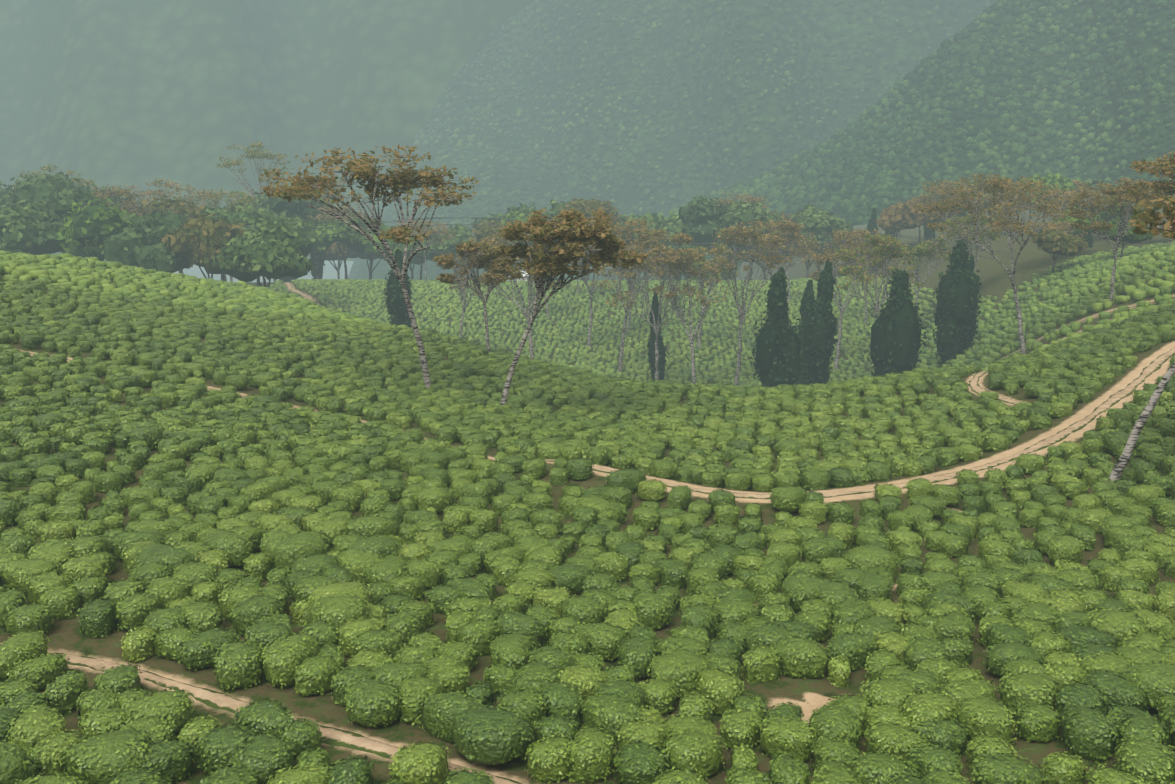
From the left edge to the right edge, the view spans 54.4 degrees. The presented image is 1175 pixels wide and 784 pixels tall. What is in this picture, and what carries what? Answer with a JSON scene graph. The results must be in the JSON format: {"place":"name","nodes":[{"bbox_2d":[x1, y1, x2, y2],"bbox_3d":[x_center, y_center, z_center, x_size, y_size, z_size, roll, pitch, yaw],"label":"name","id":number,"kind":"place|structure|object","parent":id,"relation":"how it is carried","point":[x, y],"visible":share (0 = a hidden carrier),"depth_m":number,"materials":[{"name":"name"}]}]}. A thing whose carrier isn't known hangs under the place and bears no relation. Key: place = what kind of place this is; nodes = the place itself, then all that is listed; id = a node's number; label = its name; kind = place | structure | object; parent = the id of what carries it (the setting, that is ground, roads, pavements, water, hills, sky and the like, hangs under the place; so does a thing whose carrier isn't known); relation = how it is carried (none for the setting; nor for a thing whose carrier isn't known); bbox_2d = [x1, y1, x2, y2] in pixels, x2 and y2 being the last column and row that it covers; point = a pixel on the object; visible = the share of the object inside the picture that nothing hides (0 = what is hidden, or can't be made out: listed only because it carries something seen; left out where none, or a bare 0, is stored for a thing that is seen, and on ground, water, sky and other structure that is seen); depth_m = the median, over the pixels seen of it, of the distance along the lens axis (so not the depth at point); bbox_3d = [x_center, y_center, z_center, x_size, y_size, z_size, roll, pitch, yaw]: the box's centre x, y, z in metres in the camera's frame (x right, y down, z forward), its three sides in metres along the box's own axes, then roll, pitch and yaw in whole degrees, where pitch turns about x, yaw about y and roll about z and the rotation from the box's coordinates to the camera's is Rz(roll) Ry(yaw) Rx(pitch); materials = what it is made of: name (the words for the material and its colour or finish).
{"place":"outdoors","nodes":[
{"label":"outdoors","id":0,"kind":"place"},
{"bbox_2d":[174,260,353,281],"bbox_3d":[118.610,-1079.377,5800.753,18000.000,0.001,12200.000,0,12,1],"label":"valley ground","id":1,"kind":"structure","parent":0,"point":[329,271],"depth_m":1411.54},
{"bbox_2d":[0,0,534,264],"bbox_3d":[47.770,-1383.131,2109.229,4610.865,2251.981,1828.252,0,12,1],"label":"mountain","id":2,"kind":"structure","parent":0,"point":[131,93],"depth_m":1754.97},
{"bbox_2d":[0,205,1174,783],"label":"ground","id":3,"kind":"structure","parent":0,"point":[806,695],"depth_m":30.85,"materials":[{"name":"brown soil"}]},
{"bbox_2d":[0,177,34,203],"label":"forest tree","id":4,"kind":"object","parent":3,"relation":"on","point":[3,192],"depth_m":193.46,"materials":[{"name":"green plant"}]},
{"bbox_2d":[0,200,65,254],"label":"forest tree","id":5,"kind":"object","parent":3,"relation":"on","point":[16,227],"visible":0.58,"depth_m":150.99,"materials":[{"name":"green plant"}]},
{"bbox_2d":[13,164,95,189],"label":"shade tree","id":6,"kind":"object","parent":3,"relation":"on","point":[49,168],"visible":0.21,"depth_m":186.42,"materials":[{"name":"brown plant"}]},
{"bbox_2d":[0,171,137,252],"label":"forest tree","id":7,"kind":"object","parent":3,"relation":"on","point":[41,188],"visible":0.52,"depth_m":168.17,"materials":[{"name":"green plant"}]},
{"bbox_2d":[30,186,107,250],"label":"forest tree","id":8,"kind":"object","parent":3,"relation":"on","point":[47,238],"visible":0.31,"depth_m":151.64,"materials":[{"name":"green plant"}]},
{"bbox_2d":[56,198,140,260],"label":"forest tree","id":9,"kind":"object","parent":3,"relation":"on","point":[81,224],"visible":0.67,"depth_m":145.33,"materials":[{"name":"green plant"}]},
{"bbox_2d":[91,184,156,218],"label":"shade tree","id":10,"kind":"object","parent":3,"relation":"on","point":[120,191],"visible":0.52,"depth_m":165.19,"materials":[{"name":"brown plant"}]},
{"bbox_2d":[86,209,189,272],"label":"forest tree","id":11,"kind":"object","parent":3,"relation":"on","point":[137,244],"visible":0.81,"depth_m":144.02,"materials":[{"name":"green plant"}]},
{"bbox_2d":[121,178,219,272],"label":"shade tree","id":12,"kind":"object","parent":3,"relation":"on","point":[178,190],"visible":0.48,"depth_m":172.43,"materials":[{"name":"brown plant"}]},
{"bbox_2d":[138,195,213,272],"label":"forest tree","id":13,"kind":"object","parent":3,"relation":"on","point":[176,205],"visible":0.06,"depth_m":162.39,"materials":[{"name":"green plant"}]},
{"bbox_2d":[160,213,245,278],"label":"forest tree","id":14,"kind":"object","parent":3,"relation":"on","point":[201,240],"visible":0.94,"depth_m":142.35,"materials":[{"name":"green plant"}]},
{"bbox_2d":[194,206,231,280],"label":"forest tree","id":15,"kind":"object","parent":3,"relation":"on","point":[209,210],"visible":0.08,"depth_m":163.34,"materials":[{"name":"green plant"}]},
{"bbox_2d":[191,188,259,281],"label":"shade tree","id":16,"kind":"object","parent":3,"relation":"on","point":[246,198],"visible":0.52,"depth_m":182.70,"materials":[{"name":"brown plant"}]},
{"bbox_2d":[216,141,293,281],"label":"shade tree","id":17,"kind":"object","parent":3,"relation":"on","point":[251,152],"visible":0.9,"depth_m":197.20,"materials":[{"name":"brown plant"}]},
{"bbox_2d":[0,645,521,783],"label":"dirt path","id":18,"kind":"structure","parent":3,"relation":"on","point":[332,736],"depth_m":19.79,"materials":[{"name":"soil"}]},
{"bbox_2d":[211,219,314,287],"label":"forest tree","id":19,"kind":"object","parent":3,"relation":"on","point":[273,251],"visible":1,"depth_m":135.17,"materials":[{"name":"green plant"}]},
{"bbox_2d":[218,202,325,285],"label":"forest tree","id":20,"kind":"object","parent":3,"relation":"on","point":[252,219],"visible":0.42,"depth_m":158.88,"materials":[{"name":"green plant"}]},
{"bbox_2d":[228,183,329,280],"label":"ridge tree","id":21,"kind":"object","parent":3,"relation":"on","point":[276,206],"visible":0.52,"depth_m":197.33,"materials":[{"name":"green plant"}]},
{"bbox_2d":[288,197,334,278],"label":"ridge tree","id":22,"kind":"object","parent":3,"relation":"on","point":[304,211],"visible":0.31,"depth_m":200.81,"materials":[{"name":"green plant"}]},
{"bbox_2d":[309,248,325,278],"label":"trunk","id":23,"kind":"object","parent":3,"relation":"on","point":[321,258],"visible":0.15,"depth_m":205.45,"materials":[{"name":"green plant"}]},
{"bbox_2d":[307,242,355,275],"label":"ridge tree","id":24,"kind":"object","parent":3,"relation":"on","point":[331,252],"visible":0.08,"depth_m":219.11,"materials":[{"name":"green plant"}]},
{"bbox_2d":[306,206,367,278],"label":"shade tree","id":25,"kind":"object","parent":3,"relation":"on","point":[346,209],"visible":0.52,"depth_m":197.51,"materials":[{"name":"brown plant"}]},
{"bbox_2d":[310,212,374,278],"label":"ridge tree","id":26,"kind":"object","parent":3,"relation":"on","point":[357,238],"visible":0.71,"depth_m":195.61,"materials":[{"name":"green plant"}]},
{"bbox_2d":[340,216,387,279],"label":"ridge tree","id":27,"kind":"object","parent":3,"relation":"on","point":[358,249],"visible":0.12,"depth_m":204.71,"materials":[{"name":"green plant"}]},
{"bbox_2d":[259,145,478,388],"bbox_3d":[-10.382,-5.540,54.909,10.298,12.493,8.658,0,12,1],"label":"shade tree","id":28,"kind":"object","parent":3,"relation":"on","point":[403,180],"visible":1,"depth_m":54.53,"materials":[{"name":"brown plant"}]},
{"bbox_2d":[349,221,389,271],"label":"ridge tree","id":29,"kind":"object","parent":3,"relation":"on","point":[362,255],"visible":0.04,"depth_m":226.33,"materials":[{"name":"green plant"}]},
{"bbox_2d":[365,226,417,258],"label":"ridge tree","id":30,"kind":"object","parent":3,"relation":"on","point":[370,246],"visible":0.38,"depth_m":197.51,"materials":[{"name":"green plant"}]},
{"bbox_2d":[384,249,411,327],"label":"cypress tree","id":31,"kind":"object","parent":3,"relation":"on","point":[395,303],"visible":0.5,"depth_m":123.77,"materials":[{"name":"green plant"}]},
{"bbox_2d":[395,220,454,281],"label":"shade tree","id":32,"kind":"object","parent":3,"relation":"on","point":[434,231],"visible":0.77,"depth_m":188.86,"materials":[{"name":"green plant"}]},
{"bbox_2d":[410,225,452,279],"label":"ridge tree","id":33,"kind":"object","parent":3,"relation":"on","point":[435,249],"visible":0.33,"depth_m":199.82,"materials":[{"name":"green plant"}]},
{"bbox_2d":[436,223,474,278],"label":"ridge tree","id":34,"kind":"object","parent":3,"relation":"on","point":[462,233],"visible":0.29,"depth_m":202.92,"materials":[{"name":"green plant"}]},
{"bbox_2d":[442,253,489,336],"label":"shade tree","id":35,"kind":"object","parent":3,"relation":"on","point":[460,286],"visible":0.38,"depth_m":135.52,"materials":[{"name":"brown plant"}]},
{"bbox_2d":[432,240,522,352],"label":"shade tree","id":36,"kind":"object","parent":3,"relation":"on","point":[497,269],"visible":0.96,"depth_m":68.14,"materials":[{"name":"brown plant"}]},
{"bbox_2d":[469,220,514,245],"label":"ridge tree","id":37,"kind":"object","parent":3,"relation":"on","point":[481,231],"visible":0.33,"depth_m":196.97,"materials":[{"name":"green plant"}]},
{"bbox_2d":[470,211,517,259],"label":"ridge tree","id":38,"kind":"object","parent":3,"relation":"on","point":[500,215],"visible":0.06,"depth_m":223.99,"materials":[{"name":"green plant"}]},
{"bbox_2d":[470,227,563,358],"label":"shade tree","id":39,"kind":"object","parent":3,"relation":"on","point":[530,290],"visible":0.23,"depth_m":112.34,"materials":[{"name":"brown plant"}]},
{"bbox_2d":[497,210,549,258],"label":"ridge tree","id":40,"kind":"object","parent":3,"relation":"on","point":[520,217],"visible":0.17,"depth_m":203.84,"materials":[{"name":"green plant"}]},
{"bbox_2d":[503,201,547,218],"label":"ridge tree","id":41,"kind":"object","parent":3,"relation":"on","point":[514,208],"visible":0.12,"depth_m":218.45,"materials":[{"name":"green plant"}]},
{"bbox_2d":[76,202,1010,258],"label":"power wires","id":42,"kind":"object","parent":3,"relation":"on","point":[521,221],"visible":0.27,"depth_m":148.91,"materials":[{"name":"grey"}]},
{"bbox_2d":[543,199,570,279],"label":"ridge tree","id":43,"kind":"object","parent":3,"relation":"on","point":[553,212],"visible":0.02,"depth_m":199.75,"materials":[{"name":"green plant"}]},
{"bbox_2d":[495,208,647,405],"bbox_3d":[-1.365,-3.291,50.923,6.711,9.763,5.657,11,16,42],"label":"shade tree","id":44,"kind":"object","parent":3,"relation":"on","point":[567,227],"visible":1,"depth_m":49.57,"materials":[{"name":"brown plant"}]},
{"bbox_2d":[549,198,619,279],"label":"ridge tree","id":45,"kind":"object","parent":3,"relation":"on","point":[582,205],"visible":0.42,"depth_m":197.43,"materials":[{"name":"green plant"}]},
{"bbox_2d":[0,244,1174,386],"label":"tea bushes","id":46,"kind":"object","parent":3,"relation":"on","point":[88,274],"visible":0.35,"depth_m":94.08,"materials":[{"name":"green plant"}]},
{"bbox_2d":[566,215,643,346],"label":"shade tree","id":47,"kind":"object","parent":3,"relation":"on","point":[591,291],"visible":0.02,"depth_m":141.35,"materials":[{"name":"brown plant"}]},
{"bbox_2d":[590,219,669,371],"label":"shade tree","id":48,"kind":"object","parent":3,"relation":"on","point":[616,231],"visible":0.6,"depth_m":126.72,"materials":[{"name":"brown plant"}]},
{"bbox_2d":[612,249,665,330],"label":"shade tree","id":49,"kind":"object","parent":3,"relation":"on","point":[630,310],"visible":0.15,"depth_m":150.00,"materials":[{"name":"brown plant"}]},
{"bbox_2d":[611,212,669,279],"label":"ridge tree","id":50,"kind":"object","parent":3,"relation":"on","point":[659,219],"visible":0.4,"depth_m":199.72,"materials":[{"name":"green plant"}]},
{"bbox_2d":[605,228,706,380],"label":"shade tree","id":51,"kind":"object","parent":3,"relation":"on","point":[637,246],"visible":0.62,"depth_m":116.86,"materials":[{"name":"brown plant"}]},
{"bbox_2d":[646,292,666,379],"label":"cypress tree","id":52,"kind":"object","parent":3,"relation":"on","point":[651,347],"visible":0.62,"depth_m":122.50,"materials":[{"name":"green plant"}]},
{"bbox_2d":[648,218,697,280],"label":"ridge tree","id":53,"kind":"object","parent":3,"relation":"on","point":[672,226],"visible":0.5,"depth_m":195.95,"materials":[{"name":"green plant"}]},
{"bbox_2d":[645,233,734,383],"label":"shade tree","id":54,"kind":"object","parent":3,"relation":"on","point":[676,257],"visible":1,"depth_m":112.31,"materials":[{"name":"brown plant"}]},
{"bbox_2d":[680,195,727,271],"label":"ridge tree","id":55,"kind":"object","parent":3,"relation":"on","point":[704,214],"visible":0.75,"depth_m":195.17,"materials":[{"name":"green plant"}]},
{"bbox_2d":[686,242,738,347],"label":"shade tree","id":56,"kind":"object","parent":3,"relation":"on","point":[701,264],"visible":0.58,"depth_m":139.02,"materials":[{"name":"brown plant"}]},
{"bbox_2d":[269,241,1174,365],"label":"tea bushes","id":57,"kind":"object","parent":3,"relation":"on","point":[563,330],"visible":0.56,"depth_m":157.49,"materials":[{"name":"green plant"}]},
{"bbox_2d":[714,191,770,273],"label":"shade tree","id":58,"kind":"object","parent":3,"relation":"on","point":[749,198],"visible":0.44,"depth_m":197.84,"materials":[{"name":"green plant"}]},
{"bbox_2d":[703,220,793,384],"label":"shade tree","id":59,"kind":"object","parent":3,"relation":"on","point":[751,235],"visible":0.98,"depth_m":119.69,"materials":[{"name":"brown plant"}]},
{"bbox_2d":[715,200,787,279],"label":"ridge tree","id":60,"kind":"object","parent":3,"relation":"on","point":[740,212],"visible":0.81,"depth_m":192.09,"materials":[{"name":"green plant"}]},
{"bbox_2d":[742,210,807,269],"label":"ridge tree","id":61,"kind":"object","parent":3,"relation":"on","point":[786,219],"visible":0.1,"depth_m":201.79,"materials":[{"name":"green plant"}]},
{"bbox_2d":[750,266,804,386],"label":"cypress tree","id":62,"kind":"object","parent":3,"relation":"on","point":[778,352],"visible":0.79,"depth_m":107.32,"materials":[{"name":"green plant"}]},
{"bbox_2d":[736,220,820,276],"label":"shade tree","id":63,"kind":"object","parent":3,"relation":"on","point":[782,226],"visible":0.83,"depth_m":138.85,"materials":[{"name":"brown plant"}]},
{"bbox_2d":[759,227,811,301],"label":"shade tree","id":64,"kind":"object","parent":3,"relation":"on","point":[792,247],"visible":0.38,"depth_m":163.04,"materials":[{"name":"brown plant"}]},
{"bbox_2d":[795,280,815,384],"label":"cypress tree","id":65,"kind":"object","parent":3,"relation":"on","point":[806,308],"visible":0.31,"depth_m":117.54,"materials":[{"name":"green plant"}]},
{"bbox_2d":[790,207,838,277],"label":"ridge tree","id":66,"kind":"object","parent":3,"relation":"on","point":[814,250],"visible":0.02,"depth_m":218.41,"materials":[{"name":"green plant"}]},
{"bbox_2d":[800,260,838,384],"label":"cypress tree","id":67,"kind":"object","parent":3,"relation":"on","point":[820,331],"visible":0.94,"depth_m":112.11,"materials":[{"name":"green plant"}]},
{"bbox_2d":[790,204,853,275],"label":"ridge tree","id":68,"kind":"object","parent":3,"relation":"on","point":[814,220],"visible":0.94,"depth_m":196.44,"materials":[{"name":"green plant"}]},
{"bbox_2d":[798,228,885,368],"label":"shade tree","id":69,"kind":"object","parent":3,"relation":"on","point":[825,255],"visible":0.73,"depth_m":127.76,"materials":[{"name":"brown plant"}]},
{"bbox_2d":[833,245,899,323],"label":"shade tree","id":70,"kind":"object","parent":3,"relation":"on","point":[853,262],"visible":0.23,"depth_m":148.26,"materials":[{"name":"brown plant"}]},
{"bbox_2d":[866,207,877,266],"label":"cypress tree","id":71,"kind":"object","parent":3,"relation":"on","point":[872,225],"visible":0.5,"depth_m":200.24,"materials":[{"name":"green plant"}]},
{"bbox_2d":[833,234,923,319],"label":"shade tree","id":72,"kind":"object","parent":3,"relation":"on","point":[891,246],"visible":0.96,"depth_m":116.16,"materials":[{"name":"brown plant"}]},
{"bbox_2d":[592,347,1174,498],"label":"foot path","id":73,"kind":"structure","parent":3,"relation":"on","point":[1119,395],"depth_m":40.36,"materials":[{"name":"soil"}]},
{"bbox_2d":[863,269,926,376],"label":"cypress tree","id":74,"kind":"object","parent":3,"relation":"on","point":[896,337],"visible":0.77,"depth_m":106.71,"materials":[{"name":"green plant"}]},
{"bbox_2d":[875,201,926,238],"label":"ridge tree","id":75,"kind":"object","parent":3,"relation":"on","point":[896,217],"visible":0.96,"depth_m":191.17,"materials":[{"name":"brown plant"}]},
{"bbox_2d":[890,239,954,305],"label":"shade tree","id":76,"kind":"object","parent":3,"relation":"on","point":[921,250],"visible":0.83,"depth_m":134.06,"materials":[{"name":"brown plant"}]},
{"bbox_2d":[905,197,945,244],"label":"ridge tree","id":77,"kind":"object","parent":3,"relation":"on","point":[925,218],"visible":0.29,"depth_m":191.68,"materials":[{"name":"brown plant"}]},
{"bbox_2d":[913,181,991,259],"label":"shade tree","id":78,"kind":"object","parent":3,"relation":"on","point":[925,198],"visible":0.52,"depth_m":165.48,"materials":[{"name":"brown plant"}]},
{"bbox_2d":[932,239,980,364],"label":"cypress tree","id":79,"kind":"object","parent":3,"relation":"on","point":[954,315],"visible":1,"depth_m":111.97,"materials":[{"name":"green plant"}]},
{"bbox_2d":[936,213,1007,272],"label":"shade tree","id":80,"kind":"object","parent":3,"relation":"on","point":[967,221],"visible":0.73,"depth_m":132.45,"materials":[{"name":"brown plant"}]},
{"bbox_2d":[963,256,982,349],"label":"cypress tree","id":81,"kind":"object","parent":3,"relation":"on","point":[976,283],"visible":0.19,"depth_m":114.78,"materials":[{"name":"green plant"}]},
{"bbox_2d":[968,371,1018,404],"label":"footpath","id":82,"kind":"structure","parent":3,"relation":"on","point":[974,385],"depth_m":54.48,"materials":[{"name":"soil"}]},
{"bbox_2d":[912,172,1083,353],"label":"shade tree","id":83,"kind":"object","parent":3,"relation":"on","point":[1003,186],"visible":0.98,"depth_m":92.82,"materials":[{"name":"brown plant"}]},
{"bbox_2d":[972,190,1036,236],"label":"shade tree","id":84,"kind":"object","parent":3,"relation":"on","point":[1015,208],"visible":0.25,"depth_m":184.28,"materials":[{"name":"brown plant"}]},
{"bbox_2d":[1017,172,1077,221],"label":"ridge tree","id":85,"kind":"object","parent":3,"relation":"on","point":[1058,179],"visible":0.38,"depth_m":191.84,"materials":[{"name":"green plant"}]},
{"bbox_2d":[1017,221,1087,262],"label":"shade tree","id":86,"kind":"object","parent":3,"relation":"on","point":[1066,226],"visible":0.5,"depth_m":131.00,"materials":[{"name":"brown plant"}]},
{"bbox_2d":[1030,228,1088,272],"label":"belt tree","id":87,"kind":"object","parent":3,"relation":"on","point":[1057,242],"visible":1,"depth_m":122.34,"materials":[{"name":"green plant"}]},
{"bbox_2d":[1032,188,1108,209],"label":"shade tree","id":88,"kind":"object","parent":3,"relation":"on","point":[1066,200],"visible":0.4,"depth_m":154.67,"materials":[{"name":"brown plant"}]},
{"bbox_2d":[1054,207,1101,254],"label":"belt tree","id":89,"kind":"object","parent":3,"relation":"on","point":[1088,222],"visible":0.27,"depth_m":132.75,"materials":[{"name":"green plant"}]},
{"bbox_2d":[1077,180,1115,201],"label":"ridge tree","id":90,"kind":"object","parent":3,"relation":"on","point":[1093,184],"visible":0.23,"depth_m":192.16,"materials":[{"name":"green plant"}]},
{"bbox_2d":[1080,200,1123,240],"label":"belt tree","id":91,"kind":"object","parent":3,"relation":"on","point":[1103,216],"visible":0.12,"depth_m":155.44,"materials":[{"name":"green plant"}]},
{"bbox_2d":[1068,177,1174,300],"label":"shade tree","id":92,"kind":"object","parent":3,"relation":"on","point":[1118,199],"visible":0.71,"depth_m":88.85,"materials":[{"name":"brown plant"}]},
{"bbox_2d":[1096,215,1153,256],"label":"belt tree","id":93,"kind":"object","parent":3,"relation":"on","point":[1131,237],"visible":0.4,"depth_m":119.63,"materials":[{"name":"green plant"}]},
{"bbox_2d":[1109,196,1174,481],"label":"shade tree","id":94,"kind":"object","parent":3,"relation":"on","point":[1126,455],"visible":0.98,"depth_m":34.33,"materials":[{"name":"plant"}]},
{"bbox_2d":[1112,143,1174,199],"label":"shade tree","id":95,"kind":"object","parent":3,"relation":"on","point":[1165,167],"visible":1,"depth_m":59.99,"materials":[{"name":"brown plant"}]},
{"bbox_2d":[348,0,996,280],"bbox_3d":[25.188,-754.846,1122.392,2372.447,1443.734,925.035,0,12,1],"label":"mountain","id":96,"kind":"structure","parent":0,"point":[829,17],"depth_m":1003.65,"materials":[{"name":"green plant"}]},
{"bbox_2d":[369,0,994,235],"bbox_3d":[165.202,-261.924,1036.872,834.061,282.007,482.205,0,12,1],"label":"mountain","id":97,"kind":"structure","parent":96,"relation":"on","point":[471,137],"depth_m":1030.09,"materials":[{"name":"green plant"}]},
{"bbox_2d":[654,0,1174,279],"bbox_3d":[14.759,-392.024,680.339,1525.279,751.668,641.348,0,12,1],"label":"mountain","id":98,"kind":"structure","parent":0,"point":[1148,45],"depth_m":634.90,"materials":[{"name":"green plant"}]},
{"bbox_2d":[670,0,1174,225],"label":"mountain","id":99,"kind":"structure","parent":98,"relation":"on","point":[770,186],"depth_m":661.82,"materials":[{"name":"green plant"}]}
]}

